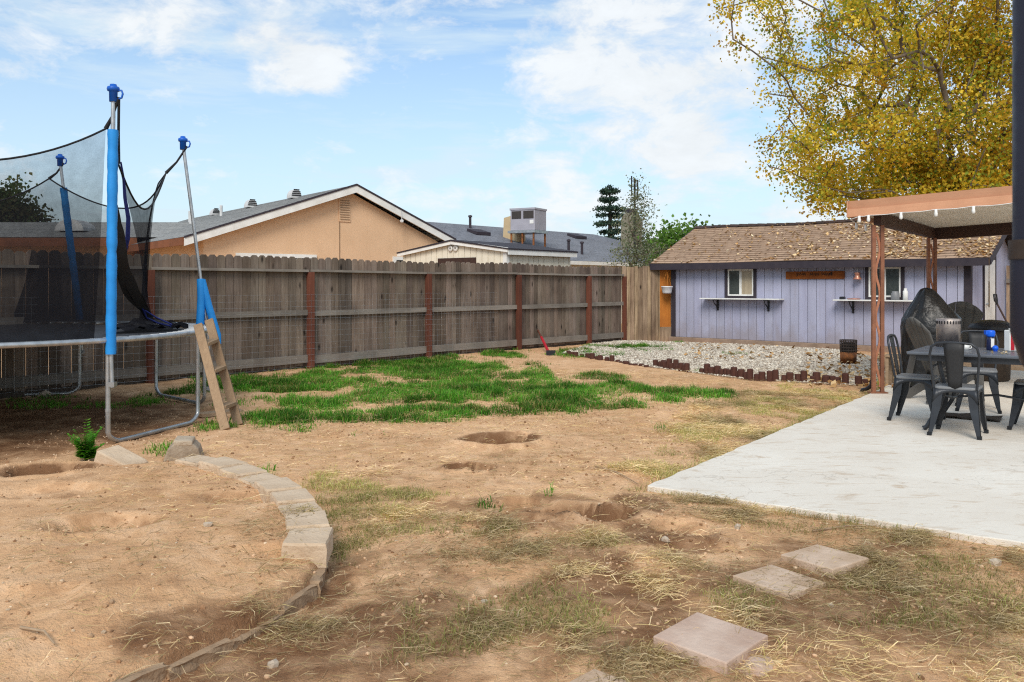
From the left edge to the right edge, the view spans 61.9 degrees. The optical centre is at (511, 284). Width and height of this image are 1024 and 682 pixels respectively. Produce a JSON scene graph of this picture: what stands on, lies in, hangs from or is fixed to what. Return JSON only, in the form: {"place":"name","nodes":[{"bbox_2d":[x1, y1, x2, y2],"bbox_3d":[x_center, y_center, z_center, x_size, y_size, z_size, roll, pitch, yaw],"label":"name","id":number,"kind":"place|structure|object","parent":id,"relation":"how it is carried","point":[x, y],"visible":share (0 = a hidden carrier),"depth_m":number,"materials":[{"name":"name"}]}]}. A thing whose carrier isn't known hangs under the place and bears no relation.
{"place":"outdoors","nodes":[
{"label":"outdoors","id":0,"kind":"place"},
{"bbox_2d":[0,184,455,262],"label":"tan house","id":1,"kind":"structure","parent":0,"point":[355,221],"depth_m":23.52,"materials":[{"name":"paint"}]},
{"bbox_2d":[235,253,316,258],"bbox_3d":[-6.176,-0.260,22.453,2.200,1.120,0.058,0,0,-37],"label":"window","id":2,"kind":"structure","parent":1,"relation":"in","point":[249,255],"depth_m":22.46,"materials":[{"name":"white paint"}]},
{"bbox_2d":[392,256,402,262],"bbox_3d":[-3.186,-0.260,24.711,0.600,1.120,0.058,0,0,-37],"label":"window","id":3,"kind":"structure","parent":1,"relation":"in","point":[394,258],"depth_m":24.59,"materials":[{"name":"white paint"}]},
{"bbox_2d":[133,341,742,432],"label":"lawn grass","id":4,"kind":"structure","parent":0,"point":[546,392],"depth_m":10.87,"materials":[{"name":"plant"}]},
{"bbox_2d":[397,240,577,266],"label":"cream shed","id":5,"kind":"structure","parent":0,"point":[466,251],"depth_m":21.35,"materials":[{"name":"wood"}]},
{"bbox_2d":[438,257,475,263],"bbox_3d":[-1.392,-0.240,21.402,1.350,0.880,0.011,0,0,41],"label":"window","id":6,"kind":"structure","parent":5,"relation":"in","point":[472,259],"depth_m":21.35,"materials":[{"name":"brown paint"}]},
{"bbox_2d":[0,0,1011,238],"label":"sky","id":7,"kind":"structure","parent":0,"point":[446,111],"materials":[{"name":"blue"}]},
{"bbox_2d":[0,324,1023,681],"bbox_3d":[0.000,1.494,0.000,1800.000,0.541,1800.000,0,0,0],"label":"ground","id":8,"kind":"structure","parent":0,"point":[24,654],"depth_m":4.28,"materials":[{"name":"soil"}]},
{"bbox_2d":[0,172,58,221],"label":"dark tree","id":9,"kind":"object","parent":8,"relation":"on","point":[13,202],"visible":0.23,"depth_m":35.52,"materials":[{"name":"green plant"}]},
{"bbox_2d":[19,626,54,644],"bbox_3d":[-1.728,1.278,3.123,0.197,0.033,0.027,0,0,26],"label":"twig","id":10,"kind":"object","parent":8,"relation":"on","point":[36,630],"visible":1,"depth_m":3.13,"materials":[{"name":"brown wood"}]},
{"bbox_2d":[39,390,50,396],"bbox_3d":[-6.087,1.424,11.140,0.144,0.114,0.188,0,0,0],"label":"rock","id":11,"kind":"object","parent":8,"relation":"on","point":[43,393],"visible":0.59,"depth_m":11.09,"materials":[{"name":"stone"}]},
{"bbox_2d":[66,418,105,460],"bbox_3d":[-3.379,1.236,6.782,0.248,0.368,0.311,0,0,0],"label":"leafy weed","id":12,"kind":"object","parent":8,"relation":"on","point":[86,451],"visible":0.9,"depth_m":6.76,"materials":[{"name":"green plant"}]},
{"bbox_2d":[0,84,220,442],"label":"trampoline","id":13,"kind":"object","parent":8,"relation":"on","point":[74,288],"visible":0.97,"depth_m":7.61,"materials":[{"name":"metal"}]},
{"bbox_2d":[94,445,147,465],"bbox_3d":[-3.058,1.338,6.656,0.353,0.122,0.235,0,3,20],"label":"concrete wedge","id":14,"kind":"object","parent":8,"relation":"on","point":[116,455],"visible":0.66,"depth_m":6.62,"materials":[{"name":"concrete"}]},
{"bbox_2d":[112,662,169,681],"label":"edging block","id":15,"kind":"structure","parent":8,"relation":"on","point":[157,672],"depth_m":3.00,"materials":[{"name":"concrete"}]},
{"bbox_2d":[163,436,203,461],"bbox_3d":[-2.637,1.321,6.882,0.293,0.175,0.208,4,1,-14],"label":"concrete block","id":16,"kind":"object","parent":8,"relation":"on","point":[182,447],"depth_m":6.79,"materials":[{"name":"concrete"}]},
{"bbox_2d":[175,455,214,466],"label":"edging block","id":17,"kind":"structure","parent":8,"relation":"on","point":[191,460],"depth_m":6.10,"materials":[{"name":"beige concrete"}]},
{"bbox_2d":[167,638,234,680],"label":"edging block","id":18,"kind":"structure","parent":8,"relation":"on","point":[205,655],"depth_m":3.18,"materials":[{"name":"concrete"}]},
{"bbox_2d":[193,318,242,429],"bbox_3d":[-2.985,0.894,8.670,0.357,1.087,1.034,0,0,-42],"label":"wooden ladder","id":19,"kind":"object","parent":8,"relation":"on","point":[212,370],"visible":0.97,"depth_m":8.63,"materials":[{"name":"brown wood"}]},
{"bbox_2d":[199,409,242,417],"bbox_3d":[-3.236,1.418,9.462,0.465,0.040,0.170,0,0,-41],"label":"loose plank","id":20,"kind":"object","parent":8,"relation":"on","point":[208,414],"visible":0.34,"depth_m":9.33,"materials":[{"name":"brown wood"}]},
{"bbox_2d":[198,457,247,474],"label":"edging block","id":21,"kind":"structure","parent":8,"relation":"on","point":[214,464],"depth_m":5.90,"materials":[{"name":"beige concrete"}]},
{"bbox_2d":[231,614,283,650],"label":"edging block","id":22,"kind":"structure","parent":8,"relation":"on","point":[242,638],"depth_m":3.42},
{"bbox_2d":[267,659,278,668],"bbox_3d":[-0.893,1.415,3.185,0.047,0.037,0.043,0,0,-40],"label":"rock","id":23,"kind":"object","parent":8,"relation":"on","point":[275,662],"visible":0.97,"depth_m":3.17,"materials":[{"name":"stone"}]},
{"bbox_2d":[254,477,302,502],"bbox_3d":[-1.452,1.286,5.283,0.220,0.117,0.298,1,0,-33],"label":"edging block","id":24,"kind":"object","parent":8,"relation":"on","point":[266,487],"depth_m":5.22,"materials":[{"name":"beige concrete"}]},
{"bbox_2d":[278,584,317,616],"bbox_3d":[-0.963,1.431,3.750,0.099,0.146,0.307,-1,-1,15],"label":"edging block","id":25,"kind":"object","parent":8,"relation":"on","point":[300,599],"depth_m":3.74,"materials":[{"name":"concrete"}]},
{"bbox_2d":[0,252,626,398],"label":"wooden fence","id":26,"kind":"object","parent":8,"relation":"on","point":[272,313],"visible":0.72,"depth_m":14.78,"materials":[{"name":"brown wood"}]},
{"bbox_2d":[309,564,327,597],"bbox_3d":[-0.933,1.425,4.034,0.100,0.145,0.309,1,-2,-6],"label":"edging block","id":27,"kind":"object","parent":8,"relation":"on","point":[318,580],"depth_m":3.95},
{"bbox_2d":[281,527,332,567],"bbox_3d":[-1.010,1.296,4.224,0.220,0.117,0.297,1,0,-5],"label":"edging block","id":28,"kind":"object","parent":27,"relation":"on","point":[314,543],"depth_m":4.09,"materials":[{"name":"beige concrete"}]},
{"bbox_2d":[1,340,747,511],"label":"sprouting weeds","id":29,"kind":"object","parent":8,"relation":"on","point":[200,427],"visible":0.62,"depth_m":10.08,"materials":[{"name":"green plant"}]},
{"bbox_2d":[0,418,1021,681],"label":"pebbles","id":30,"kind":"object","parent":8,"relation":"on","point":[396,540],"visible":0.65,"depth_m":4.48,"materials":[{"name":"stone"}]},
{"bbox_2d":[0,366,1023,681],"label":"dry straw","id":31,"kind":"object","parent":8,"relation":"on","point":[878,578],"visible":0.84,"depth_m":4.11,"materials":[{"name":"plant"}]},
{"bbox_2d":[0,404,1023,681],"bbox_3d":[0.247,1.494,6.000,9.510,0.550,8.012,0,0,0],"label":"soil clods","id":32,"kind":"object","parent":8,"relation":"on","point":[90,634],"visible":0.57,"depth_m":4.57,"materials":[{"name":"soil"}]},
{"bbox_2d":[427,209,651,323],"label":"gray roofed house","id":33,"kind":"structure","parent":8,"relation":"on","point":[590,249],"depth_m":30.29,"materials":[{"name":"grey"}]},
{"bbox_2d":[503,207,547,246],"bbox_3d":[0.349,-1.655,28.905,1.550,1.810,1.150,0,0,29],"label":"rooftop air conditioner","id":34,"kind":"object","parent":33,"relation":"on","point":[519,224],"visible":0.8,"depth_m":28.41,"materials":[{"name":"white paint"}]},
{"bbox_2d":[631,176,637,246],"bbox_3d":[4.887,-2.722,34.000,0.292,3.243,0.090,0,0,0],"label":"antenna mast","id":35,"kind":"object","parent":33,"relation":"attached to","point":[634,198],"visible":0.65,"depth_m":33.97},
{"bbox_2d":[537,329,554,355],"bbox_3d":[0.670,1.120,18.287,0.183,0.597,2.655,0,0,-4],"label":"long handled tool","id":36,"kind":"object","parent":8,"relation":"on","point":[550,352],"visible":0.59,"depth_m":17.30,"materials":[{"name":"red paint"}]},
{"bbox_2d":[570,669,625,681],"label":"stepping stone","id":37,"kind":"object","parent":8,"relation":"on","point":[586,676],"visible":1,"depth_m":2.96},
{"bbox_2d":[592,184,627,239],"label":"conifer tree","id":38,"kind":"object","parent":8,"relation":"on","point":[609,190],"visible":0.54,"depth_m":47.84,"materials":[{"name":"green plant"}]},
{"bbox_2d":[595,465,637,483],"bbox_3d":[0.764,1.375,6.199,0.032,0.033,0.545,0,0,-28],"label":"twig","id":39,"kind":"object","parent":8,"relation":"on","point":[616,472],"visible":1,"depth_m":6.23,"materials":[{"name":"brown wood"}]},
{"bbox_2d":[598,168,671,277],"bbox_3d":[3.718,-0.988,24.546,2.473,4.780,2.210,0,0,14],"label":"olive tree","id":40,"kind":"object","parent":8,"relation":"on","point":[637,254],"visible":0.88,"depth_m":24.42,"materials":[{"name":"green plant"}]},
{"bbox_2d":[249,390,1023,681],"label":"dry stubble","id":41,"kind":"object","parent":8,"relation":"on","point":[699,567],"visible":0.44,"depth_m":3.94,"materials":[{"name":"plant"}]},
{"bbox_2d":[622,266,670,340],"bbox_3d":[3.371,0.450,21.390,1.235,1.900,0.080,0,0,-7],"label":"back fence","id":42,"kind":"object","parent":8,"relation":"on","point":[648,309],"visible":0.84,"depth_m":21.39,"materials":[{"name":"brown wood"}]},
{"bbox_2d":[299,380,1023,664],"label":"olive grass","id":43,"kind":"structure","parent":8,"relation":"on","point":[415,495],"depth_m":4.11,"materials":[{"name":"plant"}]},
{"bbox_2d":[661,536,669,542],"bbox_3d":[0.833,1.383,4.646,0.037,0.040,0.050,0,0,-42],"label":"rock","id":44,"kind":"object","parent":8,"relation":"on","point":[665,539],"visible":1,"depth_m":4.63,"materials":[{"name":"stone"}]},
{"bbox_2d":[637,204,720,262],"bbox_3d":[6.043,-0.731,30.997,3.177,4.262,3.109,0,0,0],"label":"green tree","id":45,"kind":"object","parent":8,"relation":"on","point":[672,237],"visible":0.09,"depth_m":30.64,"materials":[{"name":"green plant"}]},
{"bbox_2d":[684,363,689,371],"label":"edging log","id":46,"kind":"object","parent":8,"relation":"on","point":[686,367],"visible":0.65,"depth_m":13.66,"materials":[{"name":"brown wood"}]},
{"bbox_2d":[704,363,709,372],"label":"edging log","id":47,"kind":"object","parent":8,"relation":"on","point":[706,365],"visible":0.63,"depth_m":13.34,"materials":[{"name":"brown wood"}]},
{"bbox_2d":[653,612,767,675],"bbox_3d":[0.754,1.357,3.240,0.312,0.055,0.312,2,2,44],"label":"stepping stone","id":48,"kind":"object","parent":8,"relation":"on","point":[713,642],"visible":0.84,"depth_m":3.20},
{"bbox_2d":[714,365,720,373],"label":"edging log","id":49,"kind":"object","parent":8,"relation":"on","point":[716,367],"visible":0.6,"depth_m":13.25,"materials":[{"name":"brown wood"}]},
{"bbox_2d":[564,339,884,385],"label":"gravel","id":50,"kind":"structure","parent":8,"relation":"on","point":[764,363],"depth_m":16.32,"materials":[{"name":"gravel"}]},
{"bbox_2d":[839,339,856,363],"bbox_3d":[5.935,1.172,15.057,0.295,0.416,0.296,0,0,-17],"label":"fire basket","id":51,"kind":"object","parent":50,"relation":"on","point":[848,349],"visible":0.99,"depth_m":14.95,"materials":[{"name":"metal"}]},
{"bbox_2d":[731,367,736,375],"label":"edging log","id":52,"kind":"object","parent":8,"relation":"on","point":[733,369],"visible":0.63,"depth_m":12.88,"materials":[{"name":"brown wood"}]},
{"bbox_2d":[738,369,744,378],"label":"edging log","id":53,"kind":"object","parent":8,"relation":"on","point":[740,372],"visible":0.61,"depth_m":12.73,"materials":[{"name":"brown wood"}]},
{"bbox_2d":[747,369,752,380],"bbox_3d":[3.515,1.407,12.593,0.093,0.343,0.093,-1,-2,30],"label":"edging log","id":54,"kind":"object","parent":8,"relation":"on","point":[749,374],"visible":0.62,"depth_m":12.56,"materials":[{"name":"brown wood"}]},
{"bbox_2d":[737,655,774,676],"bbox_3d":[0.890,1.393,3.092,0.114,0.071,0.192,0,0,40],"label":"stone chunk","id":55,"kind":"object","parent":8,"relation":"on","point":[758,668],"visible":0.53,"depth_m":3.06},
{"bbox_2d":[758,371,765,380],"bbox_3d":[3.664,1.437,12.488,0.101,0.343,0.101,-2,0,14],"label":"edging log","id":56,"kind":"object","parent":8,"relation":"on","point":[762,375],"visible":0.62,"depth_m":12.45,"materials":[{"name":"brown wood"}]},
{"bbox_2d":[766,371,772,381],"bbox_3d":[3.759,1.422,12.438,0.101,0.343,0.101,1,0,27],"label":"edging log","id":57,"kind":"object","parent":8,"relation":"on","point":[769,377],"visible":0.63,"depth_m":12.39,"materials":[{"name":"brown wood"}]},
{"bbox_2d":[772,370,778,381],"bbox_3d":[3.831,1.400,12.395,0.093,0.343,0.093,-3,-2,38],"label":"edging log","id":58,"kind":"object","parent":8,"relation":"on","point":[775,374],"visible":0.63,"depth_m":12.36,"materials":[{"name":"brown wood"}]},
{"bbox_2d":[733,565,825,599],"bbox_3d":[1.243,1.391,3.971,0.300,0.050,0.300,2,0,-38],"label":"stepping stone","id":59,"kind":"object","parent":8,"relation":"on","point":[748,576],"visible":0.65,"depth_m":3.94,"materials":[{"name":"stone"}]},
{"bbox_2d":[786,372,793,380],"bbox_3d":[4.009,1.430,12.305,0.109,0.343,0.109,0,3,32],"label":"edging log","id":60,"kind":"object","parent":8,"relation":"on","point":[789,376],"visible":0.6,"depth_m":12.26,"materials":[{"name":"brown wood"}]},
{"bbox_2d":[794,374,800,380],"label":"edging log","id":61,"kind":"object","parent":8,"relation":"on","point":[797,377],"visible":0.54,"depth_m":12.26,"materials":[{"name":"brown wood"}]},
{"bbox_2d":[628,388,970,544],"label":"edge grass","id":62,"kind":"structure","parent":8,"relation":"on","point":[778,511],"depth_m":5.37,"materials":[{"name":"plant"}]},
{"bbox_2d":[800,370,806,381],"bbox_3d":[4.194,1.399,12.261,0.093,0.343,0.093,-1,-1,0],"label":"edging log","id":63,"kind":"object","parent":8,"relation":"on","point":[803,373],"visible":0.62,"depth_m":12.23,"materials":[{"name":"brown wood"}]},
{"bbox_2d":[813,372,820,381],"bbox_3d":[4.362,1.416,12.218,0.109,0.343,0.109,4,-5,-33],"label":"edging log","id":64,"kind":"object","parent":8,"relation":"on","point":[817,375],"visible":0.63,"depth_m":12.18,"materials":[{"name":"brown wood"}]},
{"bbox_2d":[781,544,868,578],"bbox_3d":[1.566,1.383,4.276,0.300,0.050,0.300,0,-1,-35],"label":"stepping stone","id":65,"kind":"object","parent":8,"relation":"on","point":[821,554],"visible":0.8,"depth_m":4.23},
{"bbox_2d":[822,375,828,382],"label":"edging log","id":66,"kind":"object","parent":8,"relation":"on","point":[825,378],"visible":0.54,"depth_m":12.11,"materials":[{"name":"brown wood"}]},
{"bbox_2d":[649,219,1011,352],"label":"garden shed","id":67,"kind":"structure","parent":8,"relation":"on","point":[720,297],"depth_m":19.25,"materials":[{"name":"purple"}]},
{"bbox_2d":[661,271,672,292],"bbox_3d":[3.841,-0.102,21.150,0.290,0.620,0.290,0,0,0],"label":"hanging pot","id":68,"kind":"object","parent":67,"relation":"hanging from","point":[666,289],"visible":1,"depth_m":21.05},
{"bbox_2d":[725,269,756,297],"bbox_3d":[5.374,-0.045,20.070,0.790,0.720,0.029,0,0,41],"label":"window","id":69,"kind":"structure","parent":67,"relation":"in","point":[739,283],"depth_m":20.05,"materials":[{"name":"white paint"}]},
{"bbox_2d":[786,271,844,278],"bbox_3d":[6.692,-0.220,18.880,1.320,0.170,0.027,0,0,41],"label":"wooden sign","id":70,"kind":"object","parent":67,"relation":"attached to","point":[815,275],"visible":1,"depth_m":18.86,"materials":[{"name":"brown wood"}]},
{"bbox_2d":[654,221,1000,262],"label":"roof leaves","id":71,"kind":"object","parent":67,"relation":"on","point":[919,240],"visible":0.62,"depth_m":18.57,"materials":[{"name":"brown plant"}]},
{"bbox_2d":[853,267,861,278],"bbox_3d":[7.359,-0.280,18.184,0.190,0.320,0.187,0,0,41],"label":"copper bell","id":72,"kind":"object","parent":67,"relation":"hanging from","point":[857,274],"visible":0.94,"depth_m":18.14,"materials":[{"name":"metal"}]},
{"bbox_2d":[865,267,904,299],"bbox_3d":[7.823,-0.045,17.913,0.790,0.720,0.029,0,0,41],"label":"window","id":73,"kind":"structure","parent":67,"relation":"in","point":[894,277],"depth_m":17.85,"materials":[{"name":"white paint"}]},
{"bbox_2d":[891,291,899,299],"bbox_3d":[7.924,0.218,17.646,0.170,0.180,0.170,0,0,41],"label":"glass jar","id":74,"kind":"object","parent":67,"relation":"on","point":[895,295],"visible":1,"depth_m":17.58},
{"bbox_2d":[903,288,907,299],"bbox_3d":[8.074,0.188,17.514,0.100,0.240,0.098,0,0,41],"label":"shelf bottle","id":75,"kind":"object","parent":67,"relation":"on","point":[905,294],"visible":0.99,"depth_m":17.48,"materials":[{"name":"white paint"}]},
{"bbox_2d":[985,260,994,319],"bbox_3d":[10.106,0.365,18.005,0.087,1.810,0.920,0,0,41],"label":"door","id":76,"kind":"structure","parent":67,"relation":"in","point":[990,269],"depth_m":18.04,"materials":[{"name":"white paint"}]},
{"bbox_2d":[812,525,874,531],"bbox_3d":[1.908,1.388,4.891,0.429,0.020,0.014,0,0,-15],"label":"twig","id":77,"kind":"object","parent":8,"relation":"on","point":[815,530],"visible":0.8,"depth_m":4.88,"materials":[{"name":"brown wood"}]},
{"bbox_2d":[842,373,848,383],"bbox_3d":[4.690,1.410,11.999,0.093,0.343,0.093,0,-1,-38],"label":"edging log","id":78,"kind":"object","parent":8,"relation":"on","point":[845,377],"visible":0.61,"depth_m":11.97,"materials":[{"name":"brown wood"}]},
{"bbox_2d":[855,376,861,385],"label":"edging log","id":79,"kind":"object","parent":8,"relation":"on","point":[858,380],"visible":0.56,"depth_m":11.81,"materials":[{"name":"brown wood"}]},
{"bbox_2d":[707,0,1011,220],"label":"autumn tree","id":80,"kind":"object","parent":8,"relation":"on","point":[919,157],"visible":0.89,"depth_m":26.24,"materials":[{"name":"yellow plant"}]},
{"bbox_2d":[859,359,870,391],"bbox_3d":[4.618,0.917,11.103,0.057,1.034,0.242,0,0,-24],"label":"drain pipe","id":81,"kind":"object","parent":8,"relation":"on","point":[868,387],"visible":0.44,"depth_m":11.06,"materials":[{"name":"black plastic"}]},
{"bbox_2d":[989,558,1001,566],"bbox_3d":[2.442,1.401,4.312,0.062,0.045,0.049,0,0,-26],"label":"rock","id":82,"kind":"object","parent":8,"relation":"on","point":[998,561],"visible":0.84,"depth_m":4.30,"materials":[{"name":"stone"}]},
{"bbox_2d":[993,294,1007,321],"bbox_3d":[10.155,0.821,17.556,0.228,1.273,0.676,0,0,-18],"label":"shovel","id":83,"kind":"object","parent":8,"relation":"on","point":[996,301],"visible":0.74,"depth_m":17.71,"materials":[{"name":"brown paint"}]},
{"bbox_2d":[1006,266,1009,322],"bbox_3d":[12.957,0.465,17.393,5.090,1.870,0.070,0,0,41],"label":"side fence","id":84,"kind":"object","parent":8,"relation":"on","point":[1008,293],"visible":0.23,"depth_m":19.06,"materials":[{"name":"brown wood"}]},
{"bbox_2d":[1008,0,1023,365],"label":"downspout","id":85,"kind":"object","parent":8,"relation":"on","point":[1016,250],"visible":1,"depth_m":1.32,"materials":[{"name":"metal"}]},
{"bbox_3d":[-1.053,1.449,4.612,0.099,0.145,0.306,-1,-1,-15],"label":"edging block","id":86,"kind":"object","parent":8,"relation":"on","visible":0},
{"bbox_2d":[285,510,329,532],"bbox_3d":[-1.081,1.289,4.499,0.220,0.117,0.298,-1,0,-16],"label":"edging block","id":87,"kind":"object","parent":86,"relation":"on","point":[317,519],"depth_m":4.46,"materials":[{"name":"beige concrete"}]},
{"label":"edging block","id":88,"kind":"object","parent":8,"relation":"on","visible":0},
{"bbox_2d":[278,501,326,517],"bbox_3d":[-1.178,1.307,4.769,0.220,0.117,0.299,1,-1,-25],"label":"edging block","id":89,"kind":"object","parent":88,"relation":"on","point":[315,504],"depth_m":4.79,"materials":[{"name":"beige concrete"}]},
{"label":"edging block","id":90,"kind":"object","parent":8,"relation":"on","visible":0},
{"bbox_2d":[270,488,314,505],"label":"edging block","id":91,"kind":"structure","parent":90,"relation":"on","point":[303,495],"depth_m":5.00,"materials":[{"name":"beige concrete"}]},
{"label":"edging block","id":92,"kind":"object","parent":8,"relation":"on","visible":0},
{"bbox_2d":[219,464,266,479],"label":"edging block","id":93,"kind":"structure","parent":92,"relation":"on","point":[244,470],"depth_m":5.70,"materials":[{"name":"beige concrete"}]},
{"bbox_2d":[238,472,280,487],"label":"edging block","id":94,"kind":"structure","parent":92,"relation":"on","point":[254,478],"depth_m":5.53,"materials":[{"name":"beige concrete"}]},
{"bbox_2d":[648,370,1023,549],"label":"patio","id":95,"kind":"structure","parent":0,"point":[862,456],"depth_m":6.28,"materials":[{"name":"concrete"}]},
{"bbox_2d":[884,354,898,384],"bbox_3d":[5.358,1.167,11.738,0.400,0.410,0.300,0,0,36],"label":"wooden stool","id":96,"kind":"object","parent":95,"relation":"on","point":[888,374],"visible":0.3,"depth_m":11.74,"materials":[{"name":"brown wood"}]},
{"bbox_2d":[887,334,945,423],"bbox_3d":[4.118,0.939,8.709,0.492,0.866,0.442,0,0,36],"label":"metal chair","id":97,"kind":"object","parent":95,"relation":"on","point":[902,380],"visible":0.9,"depth_m":8.65,"materials":[{"name":"grey paint"}]},
{"bbox_2d":[847,186,1011,393],"bbox_3d":[8.148,0.015,10.687,6.516,2.717,4.234,0,0,36],"label":"patio cover","id":98,"kind":"object","parent":95,"relation":"on","point":[948,222],"visible":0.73,"depth_m":10.86,"materials":[{"name":"paint"}]},
{"bbox_2d":[850,203,1010,230],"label":"string lights","id":99,"kind":"object","parent":98,"relation":"hanging from","point":[901,217],"visible":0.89,"depth_m":10.48},
{"bbox_2d":[900,288,961,387],"bbox_3d":[5.600,0.703,11.393,0.786,1.339,0.609,0,0,22],"label":"covered grill","id":100,"kind":"object","parent":95,"relation":"on","point":[927,307],"visible":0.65,"depth_m":11.25,"materials":[{"name":"fabric"}]},
{"bbox_2d":[905,317,984,403],"bbox_3d":[5.112,0.885,10.116,0.818,1.022,0.722,0,0,-4],"label":"adirondack chair","id":101,"kind":"object","parent":95,"relation":"on","point":[919,333],"visible":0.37,"depth_m":10.14,"materials":[{"name":"grey plastic"}]},
{"bbox_2d":[927,341,988,439],"bbox_3d":[4.101,0.939,7.848,0.442,0.866,0.492,0,0,36],"label":"metal chair","id":102,"kind":"object","parent":95,"relation":"on","point":[954,355],"visible":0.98,"depth_m":7.70,"materials":[{"name":"grey paint"}]},
{"bbox_2d":[907,346,1023,429],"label":"patio table","id":103,"kind":"object","parent":95,"relation":"on","point":[971,356],"visible":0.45,"depth_m":8.00,"materials":[{"name":"paint"}]},
{"bbox_2d":[936,318,960,346],"bbox_3d":[4.458,0.487,8.720,0.231,0.285,0.231,0,0,-11],"label":"charcoal chimney","id":104,"kind":"object","parent":103,"relation":"on","point":[948,329],"visible":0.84,"depth_m":8.63,"materials":[{"name":"metal"}]},
{"bbox_2d":[984,330,994,349],"bbox_3d":[4.620,0.532,8.250,0.097,0.195,0.083,0,0,0],"label":"spray bottle","id":105,"kind":"object","parent":103,"relation":"on","point":[990,339],"visible":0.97,"depth_m":8.22,"materials":[{"name":"white paint"}]},
{"bbox_2d":[1004,328,1015,350],"bbox_3d":[4.767,0.521,8.148,0.100,0.217,0.074,0,0,-17],"label":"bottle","id":106,"kind":"object","parent":103,"relation":"on","point":[1008,344],"visible":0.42,"depth_m":8.12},
{"bbox_2d":[948,301,983,342],"bbox_3d":[7.177,0.827,13.838,0.966,1.144,1.023,0,0,17],"label":"adirondack chair","id":107,"kind":"object","parent":95,"relation":"on","point":[967,313],"visible":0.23,"depth_m":13.41,"materials":[{"name":"grey plastic"}]},
{"bbox_2d":[945,412,1002,421],"bbox_3d":[4.724,1.356,8.840,0.602,0.038,0.320,0,0,36],"label":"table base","id":108,"kind":"object","parent":95,"relation":"on","point":[966,416],"visible":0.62,"depth_m":8.78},
{"bbox_2d":[955,330,1001,413],"bbox_3d":[5.137,0.939,9.414,0.442,0.866,0.492,0,0,27],"label":"metal chair","id":109,"kind":"object","parent":95,"relation":"on","point":[977,338],"visible":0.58,"depth_m":9.30,"materials":[{"name":"grey paint"}]},
{"bbox_2d":[1007,379,1023,429],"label":"metal chair","id":110,"kind":"object","parent":95,"relation":"on","point":[1018,391],"visible":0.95,"depth_m":8.09,"materials":[{"name":"grey paint"}]},
{"bbox_2d":[968,320,1010,381],"bbox_3d":[6.908,0.934,12.300,0.600,0.875,0.600,0,0,0],"label":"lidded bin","id":111,"kind":"object","parent":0,"point":[998,327],"visible":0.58,"depth_m":12.07,"materials":[{"name":"black plastic"}]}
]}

